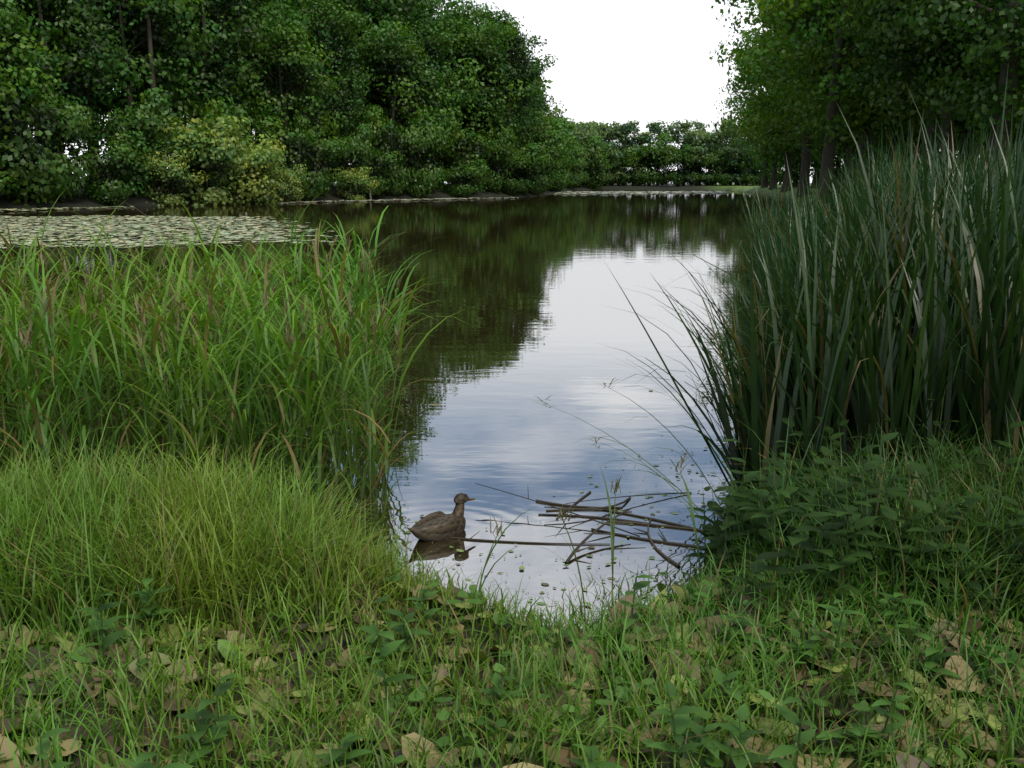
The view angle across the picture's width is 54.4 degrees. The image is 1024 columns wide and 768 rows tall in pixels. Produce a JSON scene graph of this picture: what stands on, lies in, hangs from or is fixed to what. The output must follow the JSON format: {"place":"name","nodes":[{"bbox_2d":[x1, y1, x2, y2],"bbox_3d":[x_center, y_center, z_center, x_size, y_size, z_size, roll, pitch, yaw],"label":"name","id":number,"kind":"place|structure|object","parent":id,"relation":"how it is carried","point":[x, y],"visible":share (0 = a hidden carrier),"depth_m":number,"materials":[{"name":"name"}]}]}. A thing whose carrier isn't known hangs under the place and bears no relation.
{"place":"outdoors","nodes":[
{"label":"outdoors","id":0,"kind":"place"},
{"bbox_2d":[0,190,831,630],"bbox_3d":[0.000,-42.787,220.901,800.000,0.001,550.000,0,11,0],"label":"pond water","id":1,"kind":"structure","parent":0,"point":[532,298],"depth_m":10.03,"materials":[{"name":"grey liquid"}]},
{"bbox_2d":[0,206,133,211],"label":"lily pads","id":2,"kind":"object","parent":1,"relation":"on","point":[34,209],"visible":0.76,"depth_m":65.74,"materials":[{"name":"green plant"}]},
{"bbox_2d":[0,215,337,247],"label":"lily pads","id":3,"kind":"object","parent":1,"relation":"in","point":[130,224],"visible":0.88,"depth_m":36.92,"materials":[{"name":"green plant"}]},
{"bbox_2d":[277,197,518,203],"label":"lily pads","id":4,"kind":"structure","parent":1,"relation":"on","point":[392,200],"depth_m":99.59,"materials":[{"name":"green plant"}]},
{"bbox_2d":[408,493,475,541],"bbox_3d":[-0.346,0.681,4.968,0.169,0.220,0.466,10,15,41],"label":"duck","id":5,"kind":"object","parent":1,"relation":"on","point":[436,526],"visible":1,"depth_m":4.91},
{"bbox_2d":[369,435,732,613],"bbox_3d":[0.652,0.669,5.357,3.235,0.018,1.747,-11,16,-44],"label":"duckweed","id":6,"kind":"object","parent":1,"relation":"on","point":[522,567],"visible":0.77,"depth_m":4.74,"materials":[{"name":"green plant"}]},
{"bbox_2d":[429,297,715,566],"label":"twigs","id":7,"kind":"object","parent":1,"relation":"on","point":[622,521],"depth_m":5.07,"materials":[{"name":"brown wood"}]},
{"bbox_2d":[554,191,728,194],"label":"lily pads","id":8,"kind":"object","parent":1,"relation":"on","point":[618,192],"depth_m":173.08,"materials":[{"name":"green plant"}]},
{"bbox_2d":[28,0,979,182],"label":"sky","id":9,"kind":"structure","parent":0,"point":[644,61],"materials":[{"name":"white"}]},
{"bbox_2d":[0,183,1023,767],"bbox_3d":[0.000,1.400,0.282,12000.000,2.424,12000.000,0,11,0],"label":"ground","id":10,"kind":"structure","parent":0,"point":[78,199],"depth_m":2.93,"materials":[{"name":"green plant"}]},
{"bbox_2d":[0,138,34,196],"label":"bush","id":11,"kind":"object","parent":10,"relation":"on","point":[4,147],"visible":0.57,"depth_m":63.70,"materials":[{"name":"green plant"}]},
{"bbox_2d":[0,0,61,168],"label":"tree","id":12,"kind":"object","parent":10,"relation":"on","point":[7,15],"visible":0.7,"depth_m":65.86,"materials":[{"name":"green plant"}]},
{"bbox_2d":[0,61,79,207],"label":"bush","id":13,"kind":"object","parent":10,"relation":"on","point":[33,168],"visible":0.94,"depth_m":65.36,"materials":[{"name":"green plant"}]},
{"bbox_2d":[0,0,91,131],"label":"tree","id":14,"kind":"object","parent":10,"relation":"on","point":[33,12],"visible":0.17,"depth_m":74.26,"materials":[{"name":"green plant"}]},
{"bbox_2d":[21,78,98,202],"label":"bush","id":15,"kind":"object","parent":10,"relation":"on","point":[73,123],"visible":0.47,"depth_m":69.29,"materials":[{"name":"green plant"}]},
{"bbox_2d":[0,0,142,191],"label":"tree","id":16,"kind":"object","parent":10,"relation":"on","point":[89,63],"visible":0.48,"depth_m":73.36,"materials":[{"name":"green plant"}]},
{"bbox_2d":[17,1,177,183],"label":"tree","id":17,"kind":"object","parent":10,"relation":"on","point":[112,18],"visible":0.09,"depth_m":85.98,"materials":[{"name":"green plant"}]},
{"bbox_2d":[68,130,156,205],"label":"bush","id":18,"kind":"object","parent":10,"relation":"on","point":[109,189],"visible":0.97,"depth_m":72.33,"materials":[{"name":"green plant"}]},
{"bbox_2d":[22,0,217,191],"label":"tree","id":19,"kind":"object","parent":10,"relation":"on","point":[178,6],"visible":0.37,"depth_m":80.32,"materials":[{"name":"green plant"}]},
{"bbox_2d":[79,88,179,196],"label":"bush","id":20,"kind":"object","parent":10,"relation":"on","point":[144,120],"visible":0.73,"depth_m":75.28,"materials":[{"name":"green plant"}]},
{"bbox_2d":[82,0,224,187],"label":"tree","id":21,"kind":"object","parent":10,"relation":"on","point":[195,18],"visible":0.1,"depth_m":90.20,"materials":[{"name":"green plant"}]},
{"bbox_2d":[146,5,160,156],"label":"trunk","id":22,"kind":"object","parent":10,"relation":"on","point":[150,46],"visible":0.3,"depth_m":79.48,"materials":[{"name":"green plant"}]},
{"bbox_2d":[99,131,212,194],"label":"bush","id":23,"kind":"object","parent":10,"relation":"on","point":[167,149],"visible":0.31,"depth_m":77.41,"materials":[{"name":"green plant"}]},
{"bbox_2d":[135,148,210,205],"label":"bush","id":24,"kind":"object","parent":10,"relation":"on","point":[161,193],"visible":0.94,"depth_m":76.60,"materials":[{"name":"green plant"}]},
{"bbox_2d":[117,0,292,140],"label":"tree","id":25,"kind":"object","parent":10,"relation":"on","point":[207,23],"visible":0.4,"depth_m":86.56,"materials":[{"name":"green plant"}]},
{"bbox_2d":[151,113,270,205],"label":"bush","id":26,"kind":"object","parent":10,"relation":"on","point":[207,195],"visible":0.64,"depth_m":78.34,"materials":[{"name":"green plant"}]},
{"bbox_2d":[188,96,248,198],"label":"bush","id":27,"kind":"object","parent":10,"relation":"on","point":[215,112],"visible":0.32,"depth_m":82.10,"materials":[{"name":"green plant"}]},
{"bbox_2d":[0,186,457,548],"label":"reed bed","id":28,"kind":"object","parent":10,"relation":"on","point":[223,354],"visible":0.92,"depth_m":5.12,"materials":[{"name":"green plant"}]},
{"bbox_2d":[163,0,305,115],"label":"tree","id":29,"kind":"object","parent":10,"relation":"on","point":[268,2],"visible":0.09,"depth_m":97.58,"materials":[{"name":"green plant"}]},
{"bbox_2d":[202,134,291,204],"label":"bush","id":30,"kind":"object","parent":10,"relation":"on","point":[257,193],"visible":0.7,"depth_m":80.69,"materials":[{"name":"green plant"}]},
{"bbox_2d":[209,1,345,172],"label":"tree","id":31,"kind":"object","parent":10,"relation":"on","point":[290,57],"visible":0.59,"depth_m":92.79,"materials":[{"name":"green plant"}]},
{"bbox_2d":[198,0,356,189],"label":"tree","id":32,"kind":"object","parent":10,"relation":"on","point":[311,32],"visible":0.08,"depth_m":101.15,"materials":[{"name":"green plant"}]},
{"bbox_2d":[257,164,306,202],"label":"bush","id":33,"kind":"object","parent":10,"relation":"on","point":[292,192],"visible":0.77,"depth_m":86.86,"materials":[{"name":"green plant"}]},
{"bbox_2d":[251,115,352,201],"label":"bush","id":34,"kind":"object","parent":10,"relation":"on","point":[312,183],"visible":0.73,"depth_m":90.61,"materials":[{"name":"green plant"}]},
{"bbox_2d":[291,113,341,196],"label":"bush","id":35,"kind":"object","parent":10,"relation":"on","point":[303,124],"visible":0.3,"depth_m":94.13,"materials":[{"name":"green plant"}]},
{"bbox_2d":[266,0,374,189],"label":"tree","id":36,"kind":"object","parent":10,"relation":"on","point":[339,54],"visible":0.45,"depth_m":100.79,"materials":[{"name":"green plant"}]},
{"bbox_2d":[282,0,402,188],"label":"tree","id":37,"kind":"object","parent":10,"relation":"on","point":[365,29],"visible":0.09,"depth_m":110.58,"materials":[{"name":"green plant"}]},
{"bbox_2d":[325,123,375,198],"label":"bush","id":38,"kind":"object","parent":10,"relation":"on","point":[364,134],"visible":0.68,"depth_m":96.61,"materials":[{"name":"green plant"}]},
{"bbox_2d":[333,166,378,200],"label":"bush","id":39,"kind":"object","parent":10,"relation":"on","point":[362,176],"visible":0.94,"depth_m":96.56,"materials":[{"name":"green plant"}]},
{"bbox_2d":[331,136,407,198],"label":"bush","id":40,"kind":"object","parent":10,"relation":"on","point":[382,159],"visible":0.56,"depth_m":100.44,"materials":[{"name":"green plant"}]},
{"bbox_2d":[312,0,457,188],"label":"tree","id":41,"kind":"object","parent":10,"relation":"on","point":[374,5],"visible":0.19,"depth_m":111.97,"materials":[{"name":"green plant"}]},
{"bbox_2d":[335,0,434,110],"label":"tree","id":42,"kind":"object","parent":10,"relation":"on","point":[399,13],"visible":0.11,"depth_m":120.41,"materials":[{"name":"green plant"}]},
{"bbox_2d":[362,104,422,196],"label":"bush","id":43,"kind":"object","parent":10,"relation":"on","point":[389,172],"visible":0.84,"depth_m":103.12,"materials":[{"name":"green plant"}]},
{"bbox_2d":[328,12,465,174],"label":"tree","id":44,"kind":"object","parent":10,"relation":"on","point":[398,54],"visible":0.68,"depth_m":106.48,"materials":[{"name":"green plant"}]},
{"bbox_2d":[365,7,465,161],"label":"tree","id":45,"kind":"object","parent":10,"relation":"on","point":[438,42],"visible":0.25,"depth_m":112.68,"materials":[{"name":"green plant"}]},
{"bbox_2d":[394,106,451,198],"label":"bush","id":46,"kind":"object","parent":10,"relation":"on","point":[425,181],"visible":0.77,"depth_m":105.66,"materials":[{"name":"green plant"}]},
{"bbox_2d":[419,111,452,193],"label":"bush","id":47,"kind":"object","parent":10,"relation":"on","point":[434,158],"visible":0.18,"depth_m":109.86,"materials":[{"name":"green plant"}]},
{"bbox_2d":[439,159,491,197],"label":"bush","id":48,"kind":"object","parent":10,"relation":"on","point":[459,188],"visible":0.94,"depth_m":111.89,"materials":[{"name":"green plant"}]},
{"bbox_2d":[432,115,499,193],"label":"bush","id":49,"kind":"object","parent":10,"relation":"on","point":[480,147],"visible":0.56,"depth_m":114.34,"materials":[{"name":"green plant"}]},
{"bbox_2d":[403,2,535,180],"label":"tree","id":50,"kind":"object","parent":10,"relation":"on","point":[469,56],"visible":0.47,"depth_m":117.77,"materials":[{"name":"green plant"}]},
{"bbox_2d":[440,0,519,150],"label":"tree","id":51,"kind":"object","parent":10,"relation":"on","point":[482,100],"visible":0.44,"depth_m":120.98,"materials":[{"name":"green plant"}]},
{"bbox_2d":[440,1,536,171],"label":"tree","id":52,"kind":"object","parent":10,"relation":"on","point":[518,84],"visible":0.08,"depth_m":126.19,"materials":[{"name":"green plant"}]},
{"bbox_2d":[445,40,544,175],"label":"tree","id":53,"kind":"object","parent":10,"relation":"on","point":[525,133],"visible":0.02,"depth_m":132.75,"materials":[{"name":"green plant"}]},
{"bbox_2d":[481,129,517,193],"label":"bush","id":54,"kind":"object","parent":10,"relation":"on","point":[499,177],"visible":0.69,"depth_m":121.07,"materials":[{"name":"green plant"}]},
{"bbox_2d":[0,389,1023,645],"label":"bank grass","id":55,"kind":"structure","parent":10,"relation":"on","point":[68,539],"depth_m":3.42,"materials":[{"name":"green plant"}]},
{"bbox_2d":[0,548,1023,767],"bbox_3d":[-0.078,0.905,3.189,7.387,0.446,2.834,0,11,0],"label":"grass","id":56,"kind":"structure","parent":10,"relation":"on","point":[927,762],"depth_m":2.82,"materials":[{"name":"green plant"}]},
{"bbox_2d":[0,570,1023,767],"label":"herb plants","id":57,"kind":"object","parent":10,"relation":"on","point":[680,722],"visible":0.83,"depth_m":2.51,"materials":[{"name":"green plant"}]},
{"bbox_2d":[478,9,549,188],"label":"tree","id":58,"kind":"object","parent":10,"relation":"on","point":[531,73],"visible":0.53,"depth_m":125.91,"materials":[{"name":"green plant"}]},
{"bbox_2d":[484,145,545,195],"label":"bush","id":59,"kind":"object","parent":10,"relation":"on","point":[512,186],"visible":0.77,"depth_m":124.17,"materials":[{"name":"green plant"}]},
{"bbox_2d":[35,556,997,767],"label":"weeds","id":60,"kind":"object","parent":10,"relation":"on","point":[648,682],"visible":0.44,"depth_m":2.74,"materials":[{"name":"green plant"}]},
{"bbox_2d":[489,8,551,161],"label":"tree","id":61,"kind":"object","parent":10,"relation":"on","point":[531,40],"visible":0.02,"depth_m":140.21,"materials":[{"name":"green plant"}]},
{"bbox_2d":[489,142,552,195],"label":"bush","id":62,"kind":"object","parent":10,"relation":"on","point":[529,176],"visible":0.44,"depth_m":127.27,"materials":[{"name":"green plant"}]},
{"bbox_2d":[497,53,566,155],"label":"tree","id":63,"kind":"object","parent":10,"relation":"on","point":[546,59],"visible":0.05,"depth_m":148.38,"materials":[{"name":"green plant"}]},
{"bbox_2d":[522,101,553,195],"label":"tree","id":64,"kind":"object","parent":10,"relation":"on","point":[543,136],"visible":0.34,"depth_m":135.20,"materials":[{"name":"green plant"}]},
{"bbox_2d":[358,252,720,612],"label":"grass stalks","id":65,"kind":"object","parent":10,"relation":"on","point":[612,527],"visible":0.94,"depth_m":4.18,"materials":[{"name":"green plant"}]},
{"bbox_2d":[517,130,568,194],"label":"tree","id":66,"kind":"object","parent":10,"relation":"on","point":[555,137],"visible":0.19,"depth_m":136.73,"materials":[{"name":"green plant"}]},
{"bbox_2d":[549,117,580,188],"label":"tree","id":67,"kind":"object","parent":10,"relation":"on","point":[565,122],"visible":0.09,"depth_m":169.47,"materials":[{"name":"green plant"}]},
{"bbox_2d":[561,143,590,189],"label":"tree","id":68,"kind":"object","parent":10,"relation":"on","point":[575,150],"visible":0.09,"depth_m":194.15,"materials":[{"name":"green plant"}]},
{"bbox_2d":[578,136,605,186],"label":"tree","id":69,"kind":"object","parent":10,"relation":"on","point":[593,141],"visible":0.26,"depth_m":250.37,"materials":[{"name":"green plant"}]},
{"bbox_2d":[584,141,614,189],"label":"tree","id":70,"kind":"object","parent":10,"relation":"on","point":[595,179],"visible":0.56,"depth_m":254.46,"materials":[{"name":"green plant"}]},
{"bbox_2d":[594,121,635,185],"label":"tree","id":71,"kind":"object","parent":10,"relation":"on","point":[619,135],"visible":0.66,"depth_m":265.86,"materials":[{"name":"green plant"}]},
{"bbox_2d":[605,148,636,185],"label":"bush","id":72,"kind":"object","parent":10,"relation":"on","point":[623,179],"visible":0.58,"depth_m":267.07,"materials":[{"name":"green plant"}]},
{"bbox_2d":[615,120,641,185],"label":"tree","id":73,"kind":"object","parent":10,"relation":"on","point":[633,139],"visible":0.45,"depth_m":267.13,"materials":[{"name":"green plant"}]},
{"bbox_2d":[616,148,650,185],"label":"bush","id":74,"kind":"object","parent":10,"relation":"on","point":[633,163],"visible":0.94,"depth_m":266.47,"materials":[{"name":"green plant"}]},
{"bbox_2d":[623,121,651,185],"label":"tree","id":75,"kind":"object","parent":10,"relation":"on","point":[640,140],"visible":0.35,"depth_m":267.82,"materials":[{"name":"green plant"}]},
{"bbox_2d":[628,133,676,185],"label":"tree","id":76,"kind":"object","parent":10,"relation":"on","point":[648,149],"visible":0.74,"depth_m":266.59,"materials":[{"name":"green plant"}]},
{"bbox_2d":[640,121,680,185],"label":"tree","id":77,"kind":"object","parent":10,"relation":"on","point":[653,129],"visible":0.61,"depth_m":269.18,"materials":[{"name":"green plant"}]},
{"bbox_2d":[647,146,679,186],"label":"bush","id":78,"kind":"object","parent":10,"relation":"on","point":[665,182],"visible":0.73,"depth_m":268.63,"materials":[{"name":"green plant"}]},
{"bbox_2d":[653,119,702,185],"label":"tree","id":79,"kind":"object","parent":10,"relation":"on","point":[684,126],"visible":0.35,"depth_m":269.08,"materials":[{"name":"green plant"}]},
{"bbox_2d":[662,144,697,186],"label":"tree","id":80,"kind":"object","parent":10,"relation":"on","point":[674,179],"visible":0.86,"depth_m":267.83,"materials":[{"name":"green plant"}]},
{"bbox_2d":[674,128,713,185],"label":"tree","id":81,"kind":"object","parent":10,"relation":"on","point":[691,136],"visible":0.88,"depth_m":266.04,"materials":[{"name":"green plant"}]},
{"bbox_2d":[689,131,726,185],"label":"tree","id":82,"kind":"object","parent":10,"relation":"on","point":[702,140],"visible":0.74,"depth_m":265.56,"materials":[{"name":"green plant"}]},
{"bbox_2d":[691,151,728,185],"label":"bush","id":83,"kind":"object","parent":10,"relation":"on","point":[710,161],"visible":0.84,"depth_m":265.57,"materials":[{"name":"green plant"}]},
{"bbox_2d":[709,151,740,185],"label":"bush","id":84,"kind":"object","parent":10,"relation":"on","point":[720,177],"visible":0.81,"depth_m":264.23,"materials":[{"name":"green plant"}]},
{"bbox_2d":[705,125,745,185],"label":"tree","id":85,"kind":"object","parent":10,"relation":"on","point":[716,138],"visible":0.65,"depth_m":263.46,"materials":[{"name":"green plant"}]},
{"bbox_2d":[720,123,759,185],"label":"tree","id":86,"kind":"object","parent":10,"relation":"on","point":[736,159],"visible":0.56,"depth_m":261.50,"materials":[{"name":"green plant"}]},
{"bbox_2d":[714,65,783,187],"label":"park tree","id":87,"kind":"object","parent":10,"relation":"on","point":[765,179],"visible":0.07,"depth_m":189.63,"materials":[{"name":"green plant"}]},
{"bbox_2d":[726,27,796,189],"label":"park tree","id":88,"kind":"object","parent":10,"relation":"on","point":[773,181],"visible":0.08,"depth_m":159.70,"materials":[{"name":"green plant"}]},
{"bbox_2d":[729,9,822,191],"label":"park tree","id":89,"kind":"object","parent":10,"relation":"on","point":[781,151],"visible":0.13,"depth_m":130.58,"materials":[{"name":"green plant"}]},
{"bbox_2d":[749,119,810,186],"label":"park tree","id":90,"kind":"object","parent":10,"relation":"on","point":[795,162],"visible":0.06,"depth_m":178.05,"materials":[{"name":"green plant"}]},
{"bbox_2d":[707,0,854,196],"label":"park tree","id":91,"kind":"object","parent":10,"relation":"on","point":[805,157],"visible":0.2,"depth_m":105.13,"materials":[{"name":"green plant"}]},
{"bbox_2d":[603,62,1023,512],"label":"reed bed","id":92,"kind":"object","parent":10,"relation":"on","point":[900,291],"visible":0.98,"depth_m":4.84,"materials":[{"name":"green plant"}]},
{"bbox_2d":[711,0,928,204],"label":"park tree","id":93,"kind":"object","parent":10,"relation":"on","point":[787,20],"visible":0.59,"depth_m":77.36,"materials":[{"name":"green plant"}]},
{"bbox_2d":[771,0,886,190],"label":"park tree","id":94,"kind":"object","parent":10,"relation":"on","point":[846,142],"visible":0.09,"depth_m":96.76,"materials":[{"name":"green plant"}]},
{"bbox_2d":[782,97,887,187],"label":"park tree","id":95,"kind":"object","parent":10,"relation":"on","point":[814,163],"visible":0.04,"depth_m":139.05,"materials":[{"name":"green plant"}]},
{"bbox_2d":[761,31,919,169],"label":"park tree","id":96,"kind":"object","parent":10,"relation":"on","point":[879,145],"depth_m":114.85,"materials":[{"name":"green plant"}]},
{"bbox_2d":[764,0,922,188],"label":"park tree","id":97,"kind":"object","parent":10,"relation":"on","point":[854,109],"visible":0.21,"depth_m":83.29,"materials":[{"name":"green plant"}]},
{"bbox_2d":[675,386,1023,621],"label":"grass","id":98,"kind":"structure","parent":10,"relation":"on","point":[942,478],"depth_m":3.74,"materials":[{"name":"green plant"}]},
{"bbox_2d":[683,383,1023,620],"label":"herb plants","id":99,"kind":"object","parent":10,"relation":"on","point":[773,479],"visible":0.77,"depth_m":3.53,"materials":[{"name":"green leaf"}]},
{"bbox_2d":[778,0,975,179],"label":"park tree","id":100,"kind":"object","parent":10,"relation":"on","point":[893,133],"visible":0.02,"depth_m":89.93,"materials":[{"name":"green plant"}]},
{"bbox_2d":[805,0,977,175],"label":"park tree","id":101,"kind":"object","parent":10,"relation":"on","point":[930,115],"visible":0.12,"depth_m":71.63,"materials":[{"name":"green plant"}]},
{"bbox_2d":[816,0,1023,172],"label":"park tree","id":102,"kind":"object","parent":10,"relation":"on","point":[903,49],"visible":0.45,"depth_m":54.27,"materials":[{"name":"green plant"}]},
{"bbox_2d":[827,0,1023,169],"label":"park tree","id":103,"kind":"object","parent":10,"relation":"on","point":[1006,40],"visible":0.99,"depth_m":44.51,"materials":[{"name":"green plant"}]},
{"bbox_2d":[877,35,988,177],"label":"park tree","id":104,"kind":"object","parent":10,"relation":"on","point":[966,131],"visible":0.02,"depth_m":79.56,"materials":[{"name":"green plant"}]},
{"bbox_2d":[876,0,1023,170],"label":"park tree","id":105,"kind":"object","parent":10,"relation":"on","point":[969,100],"visible":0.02,"depth_m":60.26,"materials":[{"name":"green plant"}]},
{"bbox_2d":[933,0,1023,147],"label":"park tree","id":106,"kind":"object","parent":10,"relation":"on","point":[966,35],"visible":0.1,"depth_m":49.44,"materials":[{"name":"green plant"}]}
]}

